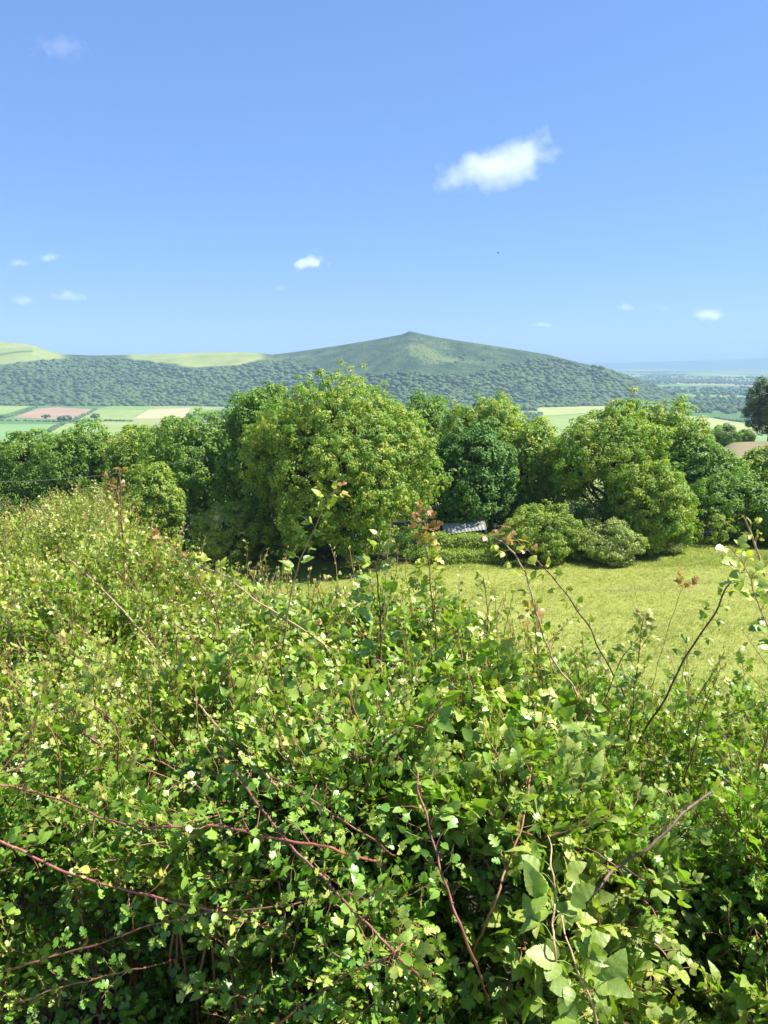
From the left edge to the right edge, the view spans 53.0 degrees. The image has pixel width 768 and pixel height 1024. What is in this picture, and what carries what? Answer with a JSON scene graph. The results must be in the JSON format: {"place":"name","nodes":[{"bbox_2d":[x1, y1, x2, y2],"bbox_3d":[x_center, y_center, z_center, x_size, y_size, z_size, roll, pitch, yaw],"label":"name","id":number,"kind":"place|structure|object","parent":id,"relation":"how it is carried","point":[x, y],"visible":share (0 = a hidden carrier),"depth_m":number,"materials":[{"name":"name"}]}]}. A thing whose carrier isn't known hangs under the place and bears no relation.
{"place":"outdoors","nodes":[
{"label":"outdoors","id":0,"kind":"place"},
{"bbox_2d":[0,405,29,414],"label":"green field","id":1,"kind":"structure","parent":0,"point":[6,409],"depth_m":1885.29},
{"bbox_2d":[0,424,55,443],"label":"green field","id":2,"kind":"structure","parent":0,"point":[5,429],"depth_m":1318.28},
{"bbox_2d":[13,407,91,418],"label":"ploughed field","id":3,"kind":"structure","parent":0,"point":[54,412],"depth_m":1735.95,"materials":[{"name":"soil"}]},
{"bbox_2d":[45,423,149,444],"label":"green field","id":4,"kind":"structure","parent":0,"point":[115,427],"depth_m":1338.41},
{"bbox_2d":[78,410,144,419],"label":"green field","id":5,"kind":"structure","parent":0,"point":[118,414],"depth_m":1669.82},
{"bbox_2d":[133,408,189,418],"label":"hay field","id":6,"kind":"structure","parent":0,"point":[161,413],"depth_m":1702.25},
{"bbox_2d":[0,331,650,407],"bbox_3d":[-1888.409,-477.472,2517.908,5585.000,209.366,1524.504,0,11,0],"label":"hill","id":7,"kind":"structure","parent":0,"point":[12,353],"depth_m":2288.07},
{"bbox_2d":[0,333,693,409],"bbox_3d":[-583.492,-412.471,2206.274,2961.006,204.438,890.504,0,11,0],"label":"hillside woodland","id":8,"kind":"object","parent":7,"relation":"on","point":[583,387],"visible":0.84,"depth_m":2139.29,"materials":[{"name":"plant"}]},
{"bbox_2d":[0,460,751,561],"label":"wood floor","id":9,"kind":"structure","parent":0,"point":[399,524],"depth_m":66.01,"materials":[{"name":"green plant"}]},
{"bbox_2d":[0,467,56,519],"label":"woodland shrub","id":10,"kind":"object","parent":9,"relation":"on","point":[37,503],"visible":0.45,"depth_m":80.97,"materials":[{"name":"green plant"}]},
{"bbox_2d":[0,427,59,514],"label":"woodland tree","id":11,"kind":"object","parent":9,"relation":"on","point":[10,463],"visible":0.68,"depth_m":84.00,"materials":[{"name":"green plant"}]},
{"bbox_2d":[30,416,118,514],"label":"woodland tree","id":12,"kind":"object","parent":9,"relation":"on","point":[75,457],"visible":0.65,"depth_m":81.96,"materials":[{"name":"green plant"}]},
{"bbox_2d":[62,478,126,518],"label":"woodland shrub","id":13,"kind":"object","parent":9,"relation":"on","point":[89,494],"visible":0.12,"depth_m":77.75,"materials":[{"name":"green plant"}]},
{"bbox_2d":[93,423,176,506],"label":"woodland tree","id":14,"kind":"object","parent":9,"relation":"on","point":[123,452],"visible":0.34,"depth_m":79.73,"materials":[{"name":"green plant"}]},
{"bbox_2d":[134,407,242,529],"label":"woodland tree","id":15,"kind":"object","parent":9,"relation":"on","point":[170,446],"visible":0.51,"depth_m":69.91,"materials":[{"name":"green plant"}]},
{"bbox_2d":[165,515,222,550],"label":"woodland shrub","id":16,"kind":"object","parent":9,"relation":"on","point":[188,541],"visible":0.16,"depth_m":64.54,"materials":[{"name":"green plant"}]},
{"bbox_2d":[208,379,306,529],"bbox_3d":[-10.518,-4.103,66.576,8.166,14.569,8.123,4,12,21],"label":"woodland tree","id":17,"kind":"object","parent":9,"relation":"on","point":[230,463],"visible":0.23,"depth_m":64.59,"materials":[{"name":"green plant"}]},
{"bbox_2d":[250,531,301,562],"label":"woodland shrub","id":18,"kind":"object","parent":9,"relation":"on","point":[271,552],"visible":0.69,"depth_m":58.98,"materials":[{"name":"green plant"}]},
{"bbox_2d":[270,518,332,553],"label":"woodland shrub","id":19,"kind":"object","parent":9,"relation":"on","point":[306,547],"visible":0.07,"depth_m":63.01,"materials":[{"name":"green plant"}]},
{"bbox_2d":[223,360,453,561],"bbox_3d":[-3.352,-3.622,59.205,15.162,15.947,16.130,9,14,39],"label":"woodland tree","id":20,"kind":"object","parent":9,"relation":"on","point":[364,464],"visible":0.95,"depth_m":55.49,"materials":[{"name":"green plant"}]},
{"bbox_2d":[317,519,398,552],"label":"woodland shrub","id":21,"kind":"object","parent":9,"relation":"on","point":[352,537],"visible":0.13,"depth_m":63.58,"materials":[{"name":"green plant"}]},
{"bbox_2d":[376,524,431,560],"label":"woodland shrub","id":22,"kind":"object","parent":9,"relation":"on","point":[407,537],"visible":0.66,"depth_m":60.15,"materials":[{"name":"green plant"}]},
{"bbox_2d":[389,389,454,517],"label":"woodland tree","id":23,"kind":"object","parent":9,"relation":"on","point":[426,409],"visible":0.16,"depth_m":79.46,"materials":[{"name":"green plant"}]},
{"bbox_2d":[423,530,504,558],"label":"garden hedge","id":24,"kind":"object","parent":9,"relation":"on","point":[459,539],"visible":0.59,"depth_m":61.32,"materials":[{"name":"green plant"}]},
{"bbox_2d":[442,519,486,548],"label":"shed","id":25,"kind":"structure","parent":9,"relation":"on","point":[456,527],"depth_m":63.33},
{"bbox_2d":[416,418,520,532],"bbox_3d":[7.171,-2.447,66.534,9.361,11.328,8.432,-8,14,-37],"label":"dark tree","id":26,"kind":"object","parent":9,"relation":"on","point":[460,501],"visible":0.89,"depth_m":64.40,"materials":[{"name":"green plant"}]},
{"bbox_2d":[440,390,530,527],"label":"woodland tree","id":27,"kind":"object","parent":9,"relation":"on","point":[502,409],"visible":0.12,"depth_m":72.45,"materials":[{"name":"green plant"}]},
{"bbox_2d":[476,487,541,531],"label":"woodland shrub","id":28,"kind":"object","parent":9,"relation":"on","point":[499,526],"visible":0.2,"depth_m":67.42,"materials":[{"name":"green plant"}]},
{"bbox_2d":[495,414,568,528],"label":"woodland tree","id":29,"kind":"object","parent":9,"relation":"on","point":[534,434],"visible":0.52,"depth_m":68.31,"materials":[{"name":"green plant"}]},
{"bbox_2d":[540,481,603,535],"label":"woodland shrub","id":30,"kind":"object","parent":9,"relation":"on","point":[575,504],"visible":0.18,"depth_m":69.08,"materials":[{"name":"green plant"}]},
{"bbox_2d":[573,494,603,527],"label":"woodland shrub","id":31,"kind":"object","parent":9,"relation":"on","point":[583,512],"visible":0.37,"depth_m":64.09,"materials":[{"name":"green plant"}]},
{"bbox_2d":[539,386,677,523],"bbox_3d":[18.801,-3.439,64.359,10.618,13.943,10.031,0,11,0],"label":"woodland tree","id":32,"kind":"object","parent":9,"relation":"on","point":[630,448],"visible":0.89,"depth_m":62.35,"materials":[{"name":"green plant"}]},
{"bbox_2d":[621,394,714,485],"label":"woodland tree","id":33,"kind":"object","parent":9,"relation":"on","point":[685,426],"visible":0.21,"depth_m":77.81,"materials":[{"name":"green plant"}]},
{"bbox_2d":[661,433,746,524],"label":"woodland tree","id":34,"kind":"object","parent":9,"relation":"on","point":[711,457],"visible":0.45,"depth_m":75.04,"materials":[{"name":"green plant"}]},
{"bbox_2d":[690,507,740,544],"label":"woodland shrub","id":35,"kind":"object","parent":9,"relation":"on","point":[720,525],"visible":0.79,"depth_m":65.92,"materials":[{"name":"green plant"}]},
{"bbox_2d":[683,464,767,538],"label":"woodland tree","id":36,"kind":"object","parent":9,"relation":"on","point":[724,493],"visible":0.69,"depth_m":67.38,"materials":[{"name":"green plant"}]},
{"bbox_2d":[740,444,767,487],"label":"woodland tree","id":37,"kind":"object","parent":9,"relation":"on","point":[756,460],"visible":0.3,"depth_m":77.48,"materials":[{"name":"green plant"}]},
{"bbox_2d":[0,459,767,823],"bbox_3d":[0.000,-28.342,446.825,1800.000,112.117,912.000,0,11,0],"label":"meadow","id":38,"kind":"structure","parent":0,"point":[626,605],"depth_m":49.30,"materials":[{"name":"green plant"}]},
{"bbox_2d":[0,509,201,1002],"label":"hawthorn bush","id":39,"kind":"object","parent":38,"relation":"on","point":[21,712],"visible":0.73,"depth_m":2.36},
{"bbox_2d":[0,477,203,753],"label":"hawthorn bush","id":40,"kind":"object","parent":38,"relation":"on","point":[72,526],"visible":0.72,"depth_m":4.41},
{"bbox_2d":[118,455,190,542],"bbox_3d":[-18.914,-0.396,62.957,5.761,8.351,5.847,0,11,0],"label":"woodland tree","id":41,"kind":"object","parent":38,"relation":"on","point":[148,488],"visible":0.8,"depth_m":61.71,"materials":[{"name":"green plant"}]},
{"bbox_2d":[186,499,276,570],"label":"woodland shrub","id":42,"kind":"object","parent":38,"relation":"on","point":[236,523],"visible":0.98,"depth_m":57.65,"materials":[{"name":"green plant"}]},
{"bbox_2d":[0,751,767,1023],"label":"hedge bank","id":43,"kind":"structure","parent":38,"relation":"on","point":[126,977],"depth_m":2.11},
{"bbox_2d":[103,472,136,595],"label":"hawthorn shoot","id":44,"kind":"object","parent":43,"relation":"on","point":[110,482],"visible":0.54,"depth_m":3.23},
{"bbox_2d":[106,467,147,775],"bbox_3d":[-1.104,0.633,3.453,0.161,1.733,0.428,0,11,0],"label":"hawthorn shoot","id":45,"kind":"object","parent":43,"relation":"on","point":[123,555],"visible":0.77,"depth_m":3.17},
{"bbox_2d":[0,756,332,1023],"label":"hawthorn bush","id":46,"kind":"object","parent":43,"relation":"on","point":[19,946],"visible":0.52,"depth_m":1.59,"materials":[{"name":"plant"}]},
{"bbox_2d":[0,953,195,1023],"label":"bramble cane","id":47,"kind":"object","parent":46,"relation":"on","point":[83,1004],"visible":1,"depth_m":1.38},
{"bbox_2d":[0,828,298,951],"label":"bramble cane","id":48,"kind":"object","parent":46,"relation":"on","point":[43,836],"visible":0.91,"depth_m":1.37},
{"bbox_2d":[0,891,333,972],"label":"bramble cane","id":49,"kind":"object","parent":46,"relation":"on","point":[189,927],"visible":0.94,"depth_m":1.36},
{"bbox_2d":[25,506,319,938],"bbox_3d":[-1.169,1.245,4.321,1.129,2.962,5.462,-4,12,-21],"label":"hawthorn bush","id":50,"kind":"object","parent":43,"relation":"on","point":[170,697],"visible":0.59,"depth_m":2.50,"materials":[{"name":"plant"}]},
{"bbox_2d":[2,614,112,761],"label":"bramble cane","id":51,"kind":"object","parent":50,"relation":"on","point":[95,742],"visible":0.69,"depth_m":1.80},
{"bbox_2d":[66,556,290,796],"bbox_3d":[-0.913,0.347,2.772,0.140,0.325,3.128,-6,13,-28],"label":"bramble cane","id":52,"kind":"object","parent":50,"relation":"on","point":[273,784],"visible":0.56,"depth_m":1.96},
{"bbox_2d":[116,571,273,707],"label":"bramble cane","id":53,"kind":"object","parent":50,"relation":"on","point":[187,636],"visible":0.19,"depth_m":2.83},
{"bbox_2d":[0,627,347,1023],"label":"hawthorn bush","id":54,"kind":"object","parent":43,"relation":"on","point":[186,852],"visible":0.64,"depth_m":1.53,"materials":[{"name":"plant"}]},
{"bbox_2d":[0,772,169,847],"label":"bramble cane","id":55,"kind":"object","parent":54,"relation":"on","point":[43,775],"visible":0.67,"depth_m":1.51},
{"bbox_2d":[147,529,224,652],"bbox_3d":[-0.604,0.697,2.756,0.122,1.392,0.487,5,12,24],"label":"hawthorn shoot","id":56,"kind":"object","parent":43,"relation":"on","point":[156,532],"visible":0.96,"depth_m":2.51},
{"bbox_2d":[171,551,330,648],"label":"bramble cane","id":57,"kind":"object","parent":43,"relation":"on","point":[312,639],"visible":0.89,"depth_m":2.26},
{"bbox_2d":[159,539,456,993],"bbox_3d":[-0.291,0.914,3.034,1.122,1.754,3.131,-3,11,-15],"label":"bramble bush","id":58,"kind":"object","parent":43,"relation":"on","point":[310,663],"visible":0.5,"depth_m":2.12,"materials":[{"name":"green plant"}]},
{"bbox_2d":[276,481,349,683],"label":"bramble cane","id":59,"kind":"object","parent":43,"relation":"on","point":[301,532],"visible":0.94,"depth_m":2.05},
{"bbox_2d":[182,657,502,1022],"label":"hawthorn bush","id":60,"kind":"object","parent":43,"relation":"on","point":[306,763],"visible":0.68,"depth_m":1.47,"materials":[{"name":"plant"}]},
{"bbox_2d":[105,801,391,878],"bbox_3d":[-0.315,0.628,1.489,0.650,0.267,0.298,2,11,9],"label":"bramble cane","id":61,"kind":"object","parent":60,"relation":"on","point":[292,821],"visible":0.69,"depth_m":1.37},
{"bbox_2d":[268,763,420,873],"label":"bramble cane","id":62,"kind":"object","parent":60,"relation":"on","point":[383,835],"visible":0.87,"depth_m":1.34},
{"bbox_2d":[379,592,491,1007],"bbox_3d":[0.101,0.596,2.058,0.221,0.565,1.607,0,11,0],"label":"bramble cane","id":63,"kind":"object","parent":60,"relation":"on","point":[452,820],"visible":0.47,"depth_m":1.33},
{"bbox_2d":[351,529,401,680],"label":"bramble cane","id":64,"kind":"object","parent":43,"relation":"on","point":[390,587],"visible":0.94,"depth_m":1.97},
{"bbox_2d":[380,518,390,659],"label":"hawthorn shoot","id":65,"kind":"object","parent":43,"relation":"on","point":[385,589],"visible":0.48,"depth_m":2.03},
{"bbox_2d":[214,770,563,1023],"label":"hawthorn bush","id":66,"kind":"object","parent":43,"relation":"on","point":[391,999],"visible":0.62,"depth_m":1.38,"materials":[{"name":"plant"}]},
{"bbox_2d":[217,749,448,1004],"bbox_3d":[-0.243,0.658,1.540,0.288,0.441,0.860,-10,15,-42],"label":"bramble cane","id":67,"kind":"object","parent":66,"relation":"on","point":[304,886],"visible":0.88,"depth_m":1.29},
{"bbox_2d":[277,904,433,1023],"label":"bramble cane","id":68,"kind":"object","parent":66,"relation":"on","point":[370,979],"visible":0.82,"depth_m":1.25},
{"bbox_2d":[469,678,547,959],"bbox_3d":[0.353,0.618,1.897,0.138,0.406,1.224,3,11,15],"label":"bramble cane","id":69,"kind":"object","parent":66,"relation":"on","point":[517,809],"visible":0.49,"depth_m":1.38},
{"bbox_2d":[407,499,446,661],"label":"hawthorn shoot","id":70,"kind":"object","parent":43,"relation":"on","point":[422,562],"visible":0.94,"depth_m":1.98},
{"bbox_2d":[457,570,499,787],"bbox_3d":[0.254,0.714,2.230,0.118,1.204,0.344,0,11,0],"label":"hawthorn shoot","id":71,"kind":"object","parent":43,"relation":"on","point":[481,616],"visible":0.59,"depth_m":2.00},
{"bbox_2d":[323,540,680,1023],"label":"bramble bush","id":72,"kind":"object","parent":43,"relation":"on","point":[474,708],"visible":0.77,"depth_m":1.76,"materials":[{"name":"green plant"}]},
{"bbox_2d":[478,527,594,724],"bbox_3d":[0.461,0.677,2.054,0.428,1.322,0.194,-7,13,-31],"label":"bramble cane","id":73,"kind":"object","parent":43,"relation":"on","point":[532,575],"visible":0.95,"depth_m":1.86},
{"bbox_2d":[517,600,574,710],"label":"hawthorn shoot","id":74,"kind":"object","parent":43,"relation":"on","point":[525,603],"visible":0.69,"depth_m":1.93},
{"bbox_2d":[359,725,767,1023],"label":"bramble bush","id":75,"kind":"object","parent":43,"relation":"on","point":[648,1003],"visible":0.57,"depth_m":1.44,"materials":[{"name":"green plant"}]},
{"bbox_2d":[504,800,595,1015],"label":"bramble cane","id":76,"kind":"object","parent":75,"relation":"on","point":[535,911],"visible":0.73,"depth_m":1.30,"materials":[{"name":"green plant"}]},
{"bbox_2d":[525,883,633,1023],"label":"bramble cane","id":77,"kind":"object","parent":75,"relation":"on","point":[611,971],"visible":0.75,"depth_m":1.25,"materials":[{"name":"green plant"}]},
{"bbox_2d":[583,768,735,910],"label":"bramble cane","id":78,"kind":"object","parent":75,"relation":"on","point":[658,859],"visible":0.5,"depth_m":1.42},
{"bbox_2d":[491,521,654,782],"bbox_3d":[0.571,0.666,2.170,0.523,1.314,0.250,-5,12,-25],"label":"bramble cane","id":79,"kind":"object","parent":43,"relation":"on","point":[559,572],"visible":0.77,"depth_m":2.01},
{"bbox_2d":[442,627,767,1012],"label":"hawthorn bush","id":80,"kind":"object","parent":43,"relation":"on","point":[664,741],"visible":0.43,"depth_m":2.01,"materials":[{"name":"green plant"}]},
{"bbox_2d":[587,619,656,745],"bbox_3d":[0.537,0.780,2.161,0.138,1.080,0.365,-9,14,-39],"label":"hawthorn shoot","id":81,"kind":"object","parent":43,"relation":"on","point":[615,647],"visible":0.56,"depth_m":1.99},
{"bbox_2d":[611,605,657,771],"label":"hawthorn shoot","id":82,"kind":"object","parent":43,"relation":"on","point":[635,716],"visible":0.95,"depth_m":1.96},
{"bbox_2d":[628,566,699,754],"bbox_3d":[0.670,0.708,2.164,0.074,1.221,0.378,-6,12,-27],"label":"hawthorn shoot","id":83,"kind":"object","parent":43,"relation":"on","point":[688,584],"visible":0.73,"depth_m":1.91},
{"bbox_2d":[569,684,767,1022],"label":"hawthorn bush","id":84,"kind":"object","parent":43,"relation":"on","point":[746,803],"visible":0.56,"depth_m":1.53,"materials":[{"name":"green plant"}]},
{"bbox_2d":[616,562,754,777],"bbox_3d":[0.673,0.707,2.036,0.144,1.273,0.473,-6,12,-26],"label":"bramble cane","id":85,"kind":"object","parent":43,"relation":"on","point":[686,638],"visible":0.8,"depth_m":1.81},
{"bbox_2d":[674,654,730,811],"bbox_3d":[0.735,0.824,2.090,0.115,1.022,0.352,-4,12,-21],"label":"hawthorn shoot","id":86,"kind":"object","parent":43,"relation":"on","point":[711,700],"visible":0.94,"depth_m":1.89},
{"bbox_2d":[702,514,767,951],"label":"hawthorn shoot","id":87,"kind":"object","parent":43,"relation":"on","point":[765,558],"visible":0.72,"depth_m":1.65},
{"bbox_2d":[715,534,767,649],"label":"bramble cane","id":88,"kind":"object","parent":43,"relation":"on","point":[736,576],"visible":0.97,"depth_m":1.60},
{"bbox_2d":[417,547,507,564],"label":"garden hedge","id":89,"kind":"object","parent":38,"relation":"on","point":[478,556],"visible":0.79,"depth_m":59.44,"materials":[{"name":"green plant"}]},
{"bbox_2d":[498,499,585,564],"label":"woodland shrub","id":90,"kind":"object","parent":38,"relation":"on","point":[540,519],"visible":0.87,"depth_m":58.88,"materials":[{"name":"green plant"}]},
{"bbox_2d":[564,517,649,567],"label":"woodland shrub","id":91,"kind":"object","parent":38,"relation":"on","point":[614,540],"visible":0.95,"depth_m":58.64,"materials":[{"name":"green plant"}]},
{"bbox_2d":[599,459,700,555],"bbox_3d":[21.412,-0.190,62.101,7.092,8.212,6.751,-8,14,-36],"label":"woodland tree","id":92,"kind":"object","parent":38,"relation":"on","point":[669,517],"visible":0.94,"depth_m":60.28,"materials":[{"name":"green plant"}]},
{"bbox_2d":[660,540,687,554],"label":"woodland shrub","id":93,"kind":"object","parent":38,"relation":"on","point":[676,546],"visible":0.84,"depth_m":61.92,"materials":[{"name":"green plant"}]},
{"bbox_2d":[713,422,743,447],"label":"field tree","id":94,"kind":"object","parent":38,"relation":"on","point":[727,434],"visible":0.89,"depth_m":222.25,"materials":[{"name":"green plant"}]},
{"bbox_2d":[737,428,756,441],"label":"field tree","id":95,"kind":"object","parent":38,"relation":"on","point":[749,436],"visible":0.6,"depth_m":223.61,"materials":[{"name":"green plant"}]},
{"bbox_2d":[735,489,767,545],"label":"woodland tree","id":96,"kind":"object","parent":38,"relation":"on","point":[762,526],"visible":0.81,"depth_m":66.09,"materials":[{"name":"green plant"}]},
{"bbox_2d":[740,375,767,440],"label":"tree","id":97,"kind":"object","parent":38,"relation":"on","point":[756,408],"visible":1,"depth_m":210.20,"materials":[{"name":"green plant"}]},
{"bbox_2d":[0,369,767,464],"bbox_3d":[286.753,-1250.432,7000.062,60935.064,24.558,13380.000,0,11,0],"label":"valley floor","id":98,"kind":"structure","parent":0,"point":[734,373],"depth_m":1974.43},
{"bbox_2d":[2,406,37,417],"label":"valley hedge","id":99,"kind":"object","parent":98,"relation":"on","point":[22,411],"visible":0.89,"depth_m":1722.20,"materials":[{"name":"green plant"}]},
{"bbox_2d":[46,421,66,431],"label":"valley hedge","id":100,"kind":"object","parent":98,"relation":"on","point":[54,427],"visible":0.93,"depth_m":1328.49,"materials":[{"name":"green plant"}]},
{"bbox_2d":[57,415,71,420],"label":"valley bush","id":101,"kind":"object","parent":98,"relation":"on","point":[66,418],"visible":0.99,"depth_m":1468.86,"materials":[{"name":"green plant"}]},
{"bbox_2d":[0,419,132,421],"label":"valley hedge","id":102,"kind":"object","parent":98,"relation":"on","point":[68,420],"visible":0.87,"depth_m":1476.93,"materials":[{"name":"green plant"}]},
{"bbox_2d":[73,408,97,419],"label":"valley hedge","id":103,"kind":"object","parent":98,"relation":"on","point":[84,414],"visible":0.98,"depth_m":1624.92,"materials":[{"name":"green plant"}]},
{"bbox_2d":[186,371,767,426],"bbox_3d":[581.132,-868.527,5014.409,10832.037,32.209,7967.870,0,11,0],"label":"plain hedgerow trees","id":104,"kind":"object","parent":98,"relation":"on","point":[729,405],"visible":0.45,"depth_m":2638.11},
{"bbox_2d":[0,0,767,362],"label":"sky","id":105,"kind":"structure","parent":0,"point":[272,177],"materials":[{"name":"blue"}]},
{"bbox_2d":[538,406,604,415],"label":"pasture field","id":106,"kind":"structure","parent":0,"point":[546,411],"depth_m":1845.60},
{"bbox_2d":[542,413,631,437],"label":"green field","id":107,"kind":"structure","parent":0,"point":[561,422],"depth_m":1473.37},
{"bbox_2d":[583,358,767,368],"bbox_3d":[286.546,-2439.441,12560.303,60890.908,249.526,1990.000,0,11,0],"label":"hills","id":108,"kind":"structure","parent":0,"point":[759,363],"depth_m":12610.36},
{"bbox_2d":[673,431,767,442],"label":"green field","id":109,"kind":"structure","parent":0,"point":[762,438],"depth_m":1161.13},
{"bbox_2d":[688,416,766,431],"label":"pasture field","id":110,"kind":"structure","parent":0,"point":[714,422],"depth_m":1425.46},
{"bbox_2d":[714,417,744,421],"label":"valley hedge","id":111,"kind":"object","parent":110,"relation":"on","point":[734,420],"visible":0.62,"depth_m":1486.21,"materials":[{"name":"green plant"}]},
{"bbox_2d":[724,441,767,458],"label":"dry field","id":112,"kind":"structure","parent":0,"point":[740,448],"depth_m":188.26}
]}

